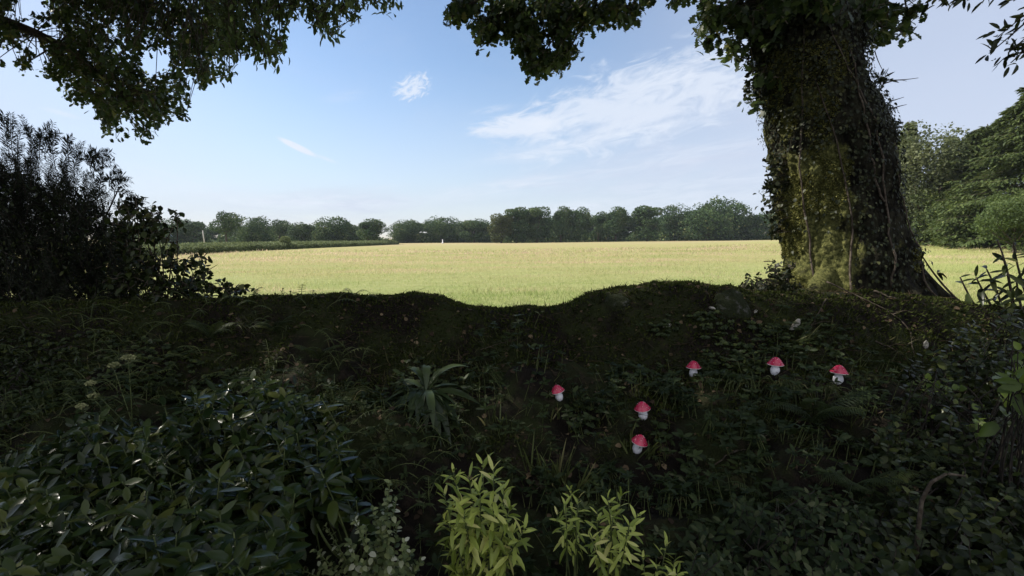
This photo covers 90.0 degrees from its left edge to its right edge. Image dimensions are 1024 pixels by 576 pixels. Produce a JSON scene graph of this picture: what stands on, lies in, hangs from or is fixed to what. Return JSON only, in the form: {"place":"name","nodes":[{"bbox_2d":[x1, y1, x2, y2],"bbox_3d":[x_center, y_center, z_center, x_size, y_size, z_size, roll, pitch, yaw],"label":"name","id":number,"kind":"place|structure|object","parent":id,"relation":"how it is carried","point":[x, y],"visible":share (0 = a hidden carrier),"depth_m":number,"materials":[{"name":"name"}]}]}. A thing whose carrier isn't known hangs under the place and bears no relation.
{"place":"outdoors","nodes":[
{"label":"outdoors","id":0,"kind":"place"},
{"bbox_2d":[0,277,1023,575],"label":"earth bank","id":1,"kind":"structure","parent":0,"point":[306,337],"depth_m":3.21,"materials":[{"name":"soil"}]},
{"bbox_2d":[0,109,168,433],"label":"yew bush","id":2,"kind":"object","parent":1,"relation":"on","point":[49,262],"visible":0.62,"depth_m":4.25,"materials":[{"name":"green plant"}]},
{"bbox_2d":[75,354,142,436],"bbox_3d":[-2.089,0.579,2.672,0.365,0.474,0.128,1,6,10],"label":"flat headed flower","id":3,"kind":"object","parent":1,"relation":"on","point":[93,395],"visible":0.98,"depth_m":2.66,"materials":[{"name":"green plant"}]},
{"bbox_2d":[95,189,254,304],"bbox_3d":[-2.824,-0.236,4.146,1.315,1.146,0.733,0,6,0],"label":"crest shrub","id":4,"kind":"object","parent":1,"relation":"on","point":[150,268],"visible":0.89,"depth_m":4.07,"materials":[{"name":"green plant"}]},
{"bbox_2d":[0,369,384,575],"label":"laurel shrub","id":5,"kind":"object","parent":1,"relation":"on","point":[195,529],"visible":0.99,"depth_m":2.06,"materials":[{"name":"green plant"}]},
{"bbox_2d":[180,319,242,337],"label":"fern","id":6,"kind":"object","parent":1,"relation":"on","point":[200,328],"visible":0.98,"depth_m":3.58,"materials":[{"name":"green plant"}]},
{"bbox_2d":[0,284,476,553],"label":"fern cover","id":7,"kind":"object","parent":1,"relation":"on","point":[80,316],"visible":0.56,"depth_m":3.19,"materials":[{"name":"green plant"}]},
{"bbox_2d":[249,315,296,331],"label":"fern","id":8,"kind":"object","parent":1,"relation":"on","point":[268,325],"visible":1,"depth_m":3.67,"materials":[{"name":"green plant"}]},
{"bbox_2d":[201,0,403,87],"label":"narrow leaved tree","id":9,"kind":"object","parent":1,"relation":"on","point":[256,42],"visible":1,"depth_m":5.18,"materials":[{"name":"green plant"}]},
{"bbox_2d":[327,382,378,408],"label":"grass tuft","id":10,"kind":"object","parent":1,"relation":"on","point":[360,389],"visible":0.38,"depth_m":3.23,"materials":[{"name":"plant"}]},
{"bbox_2d":[302,479,425,575],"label":"mint plant","id":11,"kind":"object","parent":1,"relation":"on","point":[384,557],"visible":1,"depth_m":1.91,"materials":[{"name":"green plant"}]},
{"bbox_2d":[382,364,484,446],"bbox_3d":[-0.496,0.683,3.052,0.578,0.404,0.499,3,6,26],"label":"rosette plant","id":12,"kind":"object","parent":1,"relation":"on","point":[430,398],"visible":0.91,"depth_m":2.98,"materials":[{"name":"green plant"}]},
{"bbox_2d":[434,452,536,575],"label":"spurge plant","id":13,"kind":"object","parent":1,"relation":"on","point":[467,545],"visible":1,"depth_m":1.95,"materials":[{"name":"green plant"}]},
{"bbox_2d":[477,397,522,425],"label":"grass tuft","id":14,"kind":"object","parent":1,"relation":"on","point":[494,411],"visible":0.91,"depth_m":2.98,"materials":[{"name":"plant"}]},
{"bbox_2d":[0,310,1021,434],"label":"creeping ivy","id":15,"kind":"object","parent":1,"relation":"on","point":[615,380],"visible":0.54,"depth_m":3.42,"materials":[{"name":"green plant"}]},
{"bbox_2d":[0,279,1023,465],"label":"bank moss","id":16,"kind":"object","parent":1,"relation":"on","point":[576,301],"visible":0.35,"depth_m":3.70,"materials":[{"name":"plant"}]},
{"bbox_2d":[0,304,1023,575],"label":"ground cover","id":17,"kind":"object","parent":1,"relation":"on","point":[678,486],"depth_m":2.66,"materials":[{"name":"plant"}]},
{"bbox_2d":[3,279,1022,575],"bbox_3d":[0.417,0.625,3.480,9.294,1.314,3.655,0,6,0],"label":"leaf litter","id":18,"kind":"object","parent":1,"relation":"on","point":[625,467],"visible":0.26,"depth_m":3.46,"materials":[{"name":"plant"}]},
{"bbox_2d":[495,436,540,477],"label":"grass tuft","id":19,"kind":"object","parent":1,"relation":"on","point":[531,466],"visible":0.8,"depth_m":2.74,"materials":[{"name":"plant"}]},
{"bbox_2d":[545,402,560,421],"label":"grass tuft","id":20,"kind":"object","parent":1,"relation":"on","point":[558,414],"visible":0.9,"depth_m":3.10,"materials":[{"name":"plant"}]},
{"bbox_2d":[551,385,563,400],"bbox_3d":[0.286,0.651,3.182,0.087,0.104,0.087,-16,10,2],"label":"mushroom ornament","id":21,"kind":"object","parent":1,"relation":"on","point":[557,390],"visible":1,"depth_m":3.16,"materials":[{"name":"ceramic"}]},
{"bbox_2d":[540,441,581,485],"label":"grass tuft","id":22,"kind":"object","parent":1,"relation":"on","point":[557,468],"visible":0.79,"depth_m":2.68,"materials":[{"name":"plant"}]},
{"bbox_2d":[550,485,589,575],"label":"spurge plant","id":23,"kind":"object","parent":1,"relation":"on","point":[574,531],"visible":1,"depth_m":2.02,"materials":[{"name":"green plant"}]},
{"bbox_2d":[561,462,607,499],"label":"grass tuft","id":24,"kind":"object","parent":1,"relation":"on","point":[584,481],"visible":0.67,"depth_m":2.54,"materials":[{"name":"plant"}]},
{"bbox_2d":[581,486,644,575],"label":"spurge plant","id":25,"kind":"object","parent":1,"relation":"on","point":[601,559],"visible":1,"depth_m":1.86,"materials":[{"name":"green plant"}]},
{"bbox_2d":[604,293,630,310],"bbox_3d":[0.808,0.148,3.864,0.241,0.219,0.148,0,6,0],"label":"mossy boulder","id":26,"kind":"object","parent":1,"relation":"on","point":[618,300],"visible":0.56,"depth_m":3.81,"materials":[{"name":"stone"}]},
{"bbox_2d":[604,431,639,453],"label":"grass tuft","id":27,"kind":"object","parent":1,"relation":"on","point":[631,443],"visible":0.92,"depth_m":2.79,"materials":[{"name":"plant"}]},
{"bbox_2d":[632,434,647,453],"bbox_3d":[0.695,0.856,2.807,0.093,0.111,0.093,13,13,-1],"label":"mushroom ornament","id":28,"kind":"object","parent":1,"relation":"on","point":[639,440],"visible":1,"depth_m":2.79,"materials":[{"name":"ceramic"}]},
{"bbox_2d":[634,401,650,419],"bbox_3d":[0.756,0.710,2.966,0.093,0.111,0.093,-9,11,1],"label":"mushroom ornament","id":29,"kind":"object","parent":1,"relation":"on","point":[642,407],"visible":0.98,"depth_m":2.94,"materials":[{"name":"ceramic"}]},
{"bbox_2d":[633,375,651,389],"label":"grass tuft","id":30,"kind":"object","parent":1,"relation":"on","point":[644,381],"visible":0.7,"depth_m":3.15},
{"bbox_2d":[637,439,662,460],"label":"grass tuft","id":31,"kind":"object","parent":1,"relation":"on","point":[648,450],"visible":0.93,"depth_m":2.77,"materials":[{"name":"plant"}]},
{"bbox_2d":[631,531,687,575],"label":"spurge plant","id":32,"kind":"object","parent":1,"relation":"on","point":[671,572],"visible":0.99,"depth_m":1.85,"materials":[{"name":"green plant"}]},
{"bbox_2d":[686,361,700,376],"bbox_3d":[1.197,0.535,3.375,0.096,0.115,0.096,-4,7,-37],"label":"mushroom ornament","id":33,"kind":"object","parent":1,"relation":"on","point":[693,366],"visible":0.91,"depth_m":3.35,"materials":[{"name":"ceramic"}]},
{"bbox_2d":[442,0,954,299],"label":"oak tree","id":34,"kind":"object","parent":1,"relation":"on","point":[831,138],"visible":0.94,"depth_m":4.29,"materials":[{"name":"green plant"}]},
{"bbox_2d":[694,419,726,439],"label":"grass tuft","id":35,"kind":"object","parent":1,"relation":"on","point":[706,427],"visible":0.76,"depth_m":2.75,"materials":[{"name":"plant"}]},
{"bbox_2d":[714,288,751,319],"bbox_3d":[1.609,0.189,3.776,0.324,0.376,0.191,0,6,0],"label":"mossy boulder","id":36,"kind":"object","parent":1,"relation":"on","point":[730,302],"visible":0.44,"depth_m":3.69,"materials":[{"name":"stone"}]},
{"bbox_2d":[715,435,766,464],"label":"bare twig","id":37,"kind":"object","parent":1,"relation":"on","point":[733,452],"visible":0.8,"depth_m":2.66,"materials":[{"name":"wood"}]},
{"bbox_2d":[723,378,764,393],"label":"grass tuft","id":38,"kind":"object","parent":1,"relation":"on","point":[749,383],"visible":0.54,"depth_m":3.16,"materials":[{"name":"plant"}]},
{"bbox_2d":[723,481,806,511],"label":"fern","id":39,"kind":"object","parent":1,"relation":"on","point":[773,501],"visible":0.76,"depth_m":2.31,"materials":[{"name":"green plant"}]},
{"bbox_2d":[738,259,802,293],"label":"bramble clump","id":40,"kind":"object","parent":1,"relation":"on","point":[780,277],"visible":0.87,"depth_m":4.11,"materials":[{"name":"green plant"}]},
{"bbox_2d":[767,357,783,374],"bbox_3d":[1.637,0.486,3.183,0.098,0.116,0.098,-1,8,-10],"label":"mushroom ornament","id":41,"kind":"object","parent":1,"relation":"on","point":[775,363],"visible":0.98,"depth_m":3.16,"materials":[{"name":"ceramic"}]},
{"bbox_2d":[679,487,887,575],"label":"shrub","id":42,"kind":"object","parent":1,"relation":"on","point":[724,561],"visible":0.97,"depth_m":1.93,"materials":[{"name":"green plant"}]},
{"bbox_2d":[755,374,820,405],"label":"grass tuft","id":43,"kind":"object","parent":1,"relation":"on","point":[782,382],"visible":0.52,"depth_m":3.04,"materials":[{"name":"plant"}]},
{"bbox_2d":[789,319,800,329],"bbox_3d":[2.032,0.278,3.682,0.079,0.118,0.034,0,6,0],"label":"pale stone","id":44,"kind":"object","parent":1,"relation":"on","point":[796,324],"visible":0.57,"depth_m":3.67,"materials":[{"name":"stone"}]},
{"bbox_2d":[793,320,826,345],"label":"grass tuft","id":45,"kind":"object","parent":1,"relation":"on","point":[809,339],"visible":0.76,"depth_m":3.54,"materials":[{"name":"plant"}]},
{"bbox_2d":[796,298,828,349],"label":"bare twig","id":46,"kind":"object","parent":1,"relation":"on","point":[818,313],"visible":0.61,"depth_m":3.64,"materials":[{"name":"wood"}]},
{"bbox_2d":[757,391,886,423],"bbox_3d":[1.668,0.650,2.711,0.710,0.206,0.347,0,6,0],"label":"fern","id":47,"kind":"object","parent":1,"relation":"on","point":[837,409],"visible":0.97,"depth_m":2.73,"materials":[{"name":"green plant"}]},
{"bbox_2d":[821,382,853,404],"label":"grass tuft","id":48,"kind":"object","parent":1,"relation":"on","point":[834,390],"visible":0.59,"depth_m":3.05,"materials":[{"name":"plant"}]},
{"bbox_2d":[829,365,848,384],"bbox_3d":[2.058,0.547,3.226,0.105,0.125,0.105,2,5,-18],"label":"mushroom ornament","id":49,"kind":"object","parent":1,"relation":"on","point":[839,371],"visible":0.93,"depth_m":3.20,"materials":[{"name":"ceramic"}]},
{"bbox_2d":[804,468,931,496],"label":"fern","id":50,"kind":"object","parent":1,"relation":"on","point":[875,480],"visible":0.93,"depth_m":2.31,"materials":[{"name":"green plant"}]},
{"bbox_2d":[827,281,914,354],"bbox_3d":[2.583,0.198,3.718,0.543,0.464,0.298,4,7,34],"label":"bare twig","id":51,"kind":"object","parent":1,"relation":"on","point":[876,305],"visible":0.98,"depth_m":3.77,"materials":[{"name":"wood"}]},
{"bbox_2d":[873,290,896,298],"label":"bare twig","id":52,"kind":"object","parent":1,"relation":"on","point":[884,294],"visible":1,"depth_m":3.85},
{"bbox_2d":[874,448,963,466],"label":"fern","id":53,"kind":"object","parent":1,"relation":"on","point":[923,457],"visible":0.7,"depth_m":2.49,"materials":[{"name":"green plant"}]},
{"bbox_2d":[923,340,928,347],"bbox_3d":[2.917,0.412,3.611,0.038,0.093,0.024,0,6,0],"label":"pale stone","id":54,"kind":"object","parent":1,"relation":"on","point":[926,343],"visible":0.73,"depth_m":3.60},
{"bbox_2d":[845,303,1023,575],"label":"bramble shrub","id":55,"kind":"object","parent":1,"relation":"on","point":[1008,555],"visible":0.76,"depth_m":2.31,"materials":[{"name":"green plant"}]},
{"bbox_2d":[919,248,958,300],"bbox_3d":[3.726,-0.116,4.461,0.492,0.502,0.166,0,6,0],"label":"sapling","id":56,"kind":"object","parent":1,"relation":"on","point":[939,274],"visible":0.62,"depth_m":4.45,"materials":[{"name":"green plant"}]},
{"bbox_2d":[913,473,965,564],"bbox_3d":[1.666,0.978,2.004,0.175,0.532,0.017,0,6,0],"label":"arching branch","id":57,"kind":"object","parent":1,"relation":"on","point":[921,503],"visible":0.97,"depth_m":1.99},
{"bbox_2d":[885,497,995,531],"bbox_3d":[1.831,0.969,2.175,0.406,0.160,0.267,0,6,0],"label":"fern","id":58,"kind":"object","parent":1,"relation":"on","point":[955,508],"visible":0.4,"depth_m":2.17,"materials":[{"name":"green plant"}]},
{"bbox_2d":[900,371,998,458],"bbox_3d":[2.492,0.758,2.998,0.509,0.671,0.840,4,7,35],"label":"grass tuft","id":59,"kind":"object","parent":1,"relation":"on","point":[978,422],"visible":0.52,"depth_m":2.77,"materials":[{"name":"green plant"}]},
{"bbox_2d":[920,0,1023,77],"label":"chestnut tree","id":60,"kind":"object","parent":1,"relation":"on","point":[1014,46],"visible":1,"depth_m":3.92,"materials":[{"name":"green plant"}]},
{"bbox_2d":[955,240,1023,315],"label":"rhododendron","id":61,"kind":"object","parent":1,"relation":"on","point":[1016,293],"visible":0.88,"depth_m":3.93,"materials":[{"name":"green plant"}]},
{"bbox_2d":[961,339,1023,511],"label":"broad leaved shrub","id":62,"kind":"object","parent":1,"relation":"on","point":[1009,387],"visible":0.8,"depth_m":2.34,"materials":[{"name":"green plant"}]},
{"bbox_2d":[0,0,1023,238],"label":"sky","id":63,"kind":"structure","parent":0,"point":[401,118],"materials":[{"name":"blue"}]},
{"bbox_2d":[11,239,1023,306],"bbox_3d":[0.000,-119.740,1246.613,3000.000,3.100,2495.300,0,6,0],"label":"field","id":64,"kind":"structure","parent":0,"point":[415,281],"depth_m":20.74,"materials":[{"name":"yellow plant"}]},
{"bbox_2d":[0,0,242,144],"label":"overhanging tree","id":65,"kind":"object","parent":64,"relation":"on","point":[186,47],"visible":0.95,"depth_m":6.57,"materials":[{"name":"green plant"}]},
{"bbox_2d":[155,218,189,243],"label":"tree","id":66,"kind":"object","parent":64,"relation":"on","point":[174,237],"visible":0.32,"depth_m":126.09,"materials":[{"name":"green plant"}]},
{"bbox_2d":[174,219,210,243],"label":"tree","id":67,"kind":"object","parent":64,"relation":"on","point":[193,228],"visible":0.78,"depth_m":127.55,"materials":[{"name":"green plant"}]},
{"bbox_2d":[200,226,221,240],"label":"tree","id":68,"kind":"object","parent":64,"relation":"on","point":[213,234],"visible":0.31,"depth_m":161.06,"materials":[{"name":"green plant"}]},
{"bbox_2d":[208,210,246,241],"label":"tree","id":69,"kind":"object","parent":64,"relation":"on","point":[225,221],"visible":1,"depth_m":101.78,"materials":[{"name":"green plant"}]},
{"bbox_2d":[235,215,275,241],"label":"tree","id":70,"kind":"object","parent":64,"relation":"on","point":[256,231],"visible":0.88,"depth_m":123.07,"materials":[{"name":"green plant"}]},
{"bbox_2d":[116,240,398,256],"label":"hedge","id":71,"kind":"object","parent":64,"relation":"on","point":[206,247],"visible":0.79,"depth_m":57.26,"materials":[{"name":"green plant"}]},
{"bbox_2d":[279,236,290,243],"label":"round bush","id":72,"kind":"object","parent":71,"relation":"in","point":[285,239],"visible":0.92,"depth_m":64.89,"materials":[{"name":"green plant"}]},
{"bbox_2d":[268,219,290,237],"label":"tree","id":73,"kind":"object","parent":64,"relation":"on","point":[280,229],"visible":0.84,"depth_m":135.36,"materials":[{"name":"green plant"}]},
{"bbox_2d":[287,222,315,240],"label":"tree","id":74,"kind":"object","parent":64,"relation":"on","point":[299,229],"visible":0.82,"depth_m":129.67,"materials":[{"name":"green plant"}]},
{"bbox_2d":[306,216,351,240],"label":"tree","id":75,"kind":"object","parent":64,"relation":"on","point":[331,230],"visible":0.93,"depth_m":128.68,"materials":[{"name":"green plant"}]},
{"bbox_2d":[336,224,359,240],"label":"tree","id":76,"kind":"object","parent":64,"relation":"on","point":[351,233],"visible":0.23,"depth_m":134.83,"materials":[{"name":"green plant"}]},
{"bbox_2d":[356,218,388,240],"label":"tree","id":77,"kind":"object","parent":64,"relation":"on","point":[373,227],"visible":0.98,"depth_m":119.10,"materials":[{"name":"green plant"}]},
{"bbox_2d":[385,219,422,242],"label":"tree","id":78,"kind":"object","parent":64,"relation":"on","point":[406,231],"visible":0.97,"depth_m":154.58,"materials":[{"name":"green plant"}]},
{"bbox_2d":[415,215,461,242],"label":"tree","id":79,"kind":"object","parent":64,"relation":"on","point":[439,230],"visible":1,"depth_m":154.82,"materials":[{"name":"green plant"}]},
{"bbox_2d":[129,227,777,243],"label":"undergrowth","id":80,"kind":"object","parent":64,"relation":"on","point":[633,236],"visible":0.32,"depth_m":147.02,"materials":[{"name":"plant"}]},
{"bbox_2d":[456,221,478,235],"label":"tree","id":81,"kind":"object","parent":64,"relation":"on","point":[460,230],"visible":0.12,"depth_m":171.12,"materials":[{"name":"green plant"}]},
{"bbox_2d":[457,218,492,242],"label":"tree","id":82,"kind":"object","parent":64,"relation":"on","point":[476,227],"visible":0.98,"depth_m":153.53,"materials":[{"name":"green plant"}]},
{"bbox_2d":[487,213,513,242],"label":"tree","id":83,"kind":"object","parent":64,"relation":"on","point":[499,231],"visible":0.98,"depth_m":136.29,"materials":[{"name":"green plant"}]},
{"bbox_2d":[503,206,530,242],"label":"tree","id":84,"kind":"object","parent":64,"relation":"on","point":[520,219],"visible":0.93,"depth_m":137.46,"materials":[{"name":"green plant"}]},
{"bbox_2d":[522,206,552,242],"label":"tree","id":85,"kind":"object","parent":64,"relation":"on","point":[540,232],"visible":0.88,"depth_m":139.11,"materials":[{"name":"green plant"}]},
{"bbox_2d":[541,215,559,235],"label":"tree","id":86,"kind":"object","parent":64,"relation":"on","point":[549,220],"visible":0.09,"depth_m":160.90,"materials":[{"name":"green plant"}]},
{"bbox_2d":[551,206,575,241],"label":"tree","id":87,"kind":"object","parent":64,"relation":"on","point":[563,214],"visible":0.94,"depth_m":138.80,"materials":[{"name":"green plant"}]},
{"bbox_2d":[565,206,594,241],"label":"tree","id":88,"kind":"object","parent":64,"relation":"on","point":[580,219],"visible":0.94,"depth_m":138.81,"materials":[{"name":"green plant"}]},
{"bbox_2d":[573,215,596,238],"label":"tree","id":89,"kind":"object","parent":64,"relation":"on","point":[588,230],"visible":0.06,"depth_m":160.88,"materials":[{"name":"green plant"}]},
{"bbox_2d":[590,211,610,241],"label":"tree","id":90,"kind":"object","parent":64,"relation":"on","point":[599,223],"visible":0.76,"depth_m":143.79,"materials":[{"name":"green plant"}]},
{"bbox_2d":[603,206,632,241],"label":"tree","id":91,"kind":"object","parent":64,"relation":"on","point":[617,218],"visible":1,"depth_m":139.60,"materials":[{"name":"green plant"}]},
{"bbox_2d":[609,218,637,237],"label":"tree","id":92,"kind":"object","parent":64,"relation":"on","point":[627,229],"visible":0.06,"depth_m":161.12,"materials":[{"name":"green plant"}]},
{"bbox_2d":[624,215,649,234],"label":"tree","id":93,"kind":"object","parent":64,"relation":"on","point":[628,228],"visible":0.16,"depth_m":161.40,"materials":[{"name":"green plant"}]},
{"bbox_2d":[630,205,663,240],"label":"tree","id":94,"kind":"object","parent":64,"relation":"on","point":[641,215],"visible":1,"depth_m":136.86,"materials":[{"name":"green plant"}]},
{"bbox_2d":[650,216,667,236],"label":"tree","id":95,"kind":"object","parent":64,"relation":"on","point":[657,224],"visible":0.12,"depth_m":160.91,"materials":[{"name":"green plant"}]},
{"bbox_2d":[657,204,696,239],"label":"tree","id":96,"kind":"object","parent":64,"relation":"on","point":[671,224],"visible":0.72,"depth_m":146.59,"materials":[{"name":"green plant"}]},
{"bbox_2d":[675,202,734,240],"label":"tree","id":97,"kind":"object","parent":64,"relation":"on","point":[707,223],"visible":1,"depth_m":134.79,"materials":[{"name":"green plant"}]},
{"bbox_2d":[701,195,753,239],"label":"tree","id":98,"kind":"object","parent":64,"relation":"on","point":[739,221],"visible":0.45,"depth_m":139.13,"materials":[{"name":"green plant"}]},
{"bbox_2d":[742,211,776,239],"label":"tree","id":99,"kind":"object","parent":64,"relation":"on","point":[757,228],"visible":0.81,"depth_m":138.98,"materials":[{"name":"green plant"}]},
{"bbox_2d":[897,121,923,241],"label":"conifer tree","id":100,"kind":"object","parent":64,"relation":"on","point":[908,128],"visible":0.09,"depth_m":45.55,"materials":[{"name":"green plant"}]},
{"bbox_2d":[907,219,950,246],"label":"bramble undergrowth","id":101,"kind":"object","parent":64,"relation":"on","point":[918,238],"visible":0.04,"depth_m":42.01,"materials":[{"name":"plant"}]},
{"bbox_2d":[908,189,966,241],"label":"young tree","id":102,"kind":"object","parent":64,"relation":"on","point":[926,217],"visible":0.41,"depth_m":41.74,"materials":[{"name":"green plant"}]},
{"bbox_2d":[898,119,978,241],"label":"birch tree","id":103,"kind":"object","parent":64,"relation":"on","point":[929,177],"visible":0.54,"depth_m":42.87,"materials":[{"name":"green plant"}]},
{"bbox_2d":[935,136,961,173],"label":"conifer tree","id":104,"kind":"object","parent":64,"relation":"on","point":[949,146],"visible":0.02,"depth_m":50.73,"materials":[{"name":"green plant"}]},
{"bbox_2d":[929,199,996,246],"bbox_3d":[34.482,-4.820,38.839,4.653,4.052,4.494,-4,7,-35],"label":"young tree","id":105,"kind":"object","parent":64,"relation":"on","point":[962,202],"visible":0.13,"depth_m":38.98,"materials":[{"name":"green plant"}]},
{"bbox_2d":[907,124,1023,246],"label":"conifer tree","id":106,"kind":"object","parent":64,"relation":"on","point":[979,135],"visible":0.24,"depth_m":41.42,"materials":[{"name":"green plant"}]},
{"bbox_2d":[919,87,1023,250],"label":"conifer tree","id":107,"kind":"object","parent":64,"relation":"on","point":[1008,156],"visible":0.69,"depth_m":36.09,"materials":[{"name":"green plant"}]},
{"bbox_2d":[969,187,1023,252],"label":"young tree","id":108,"kind":"object","parent":64,"relation":"on","point":[1011,213],"visible":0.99,"depth_m":29.78,"materials":[{"name":"green plant"}]}
]}

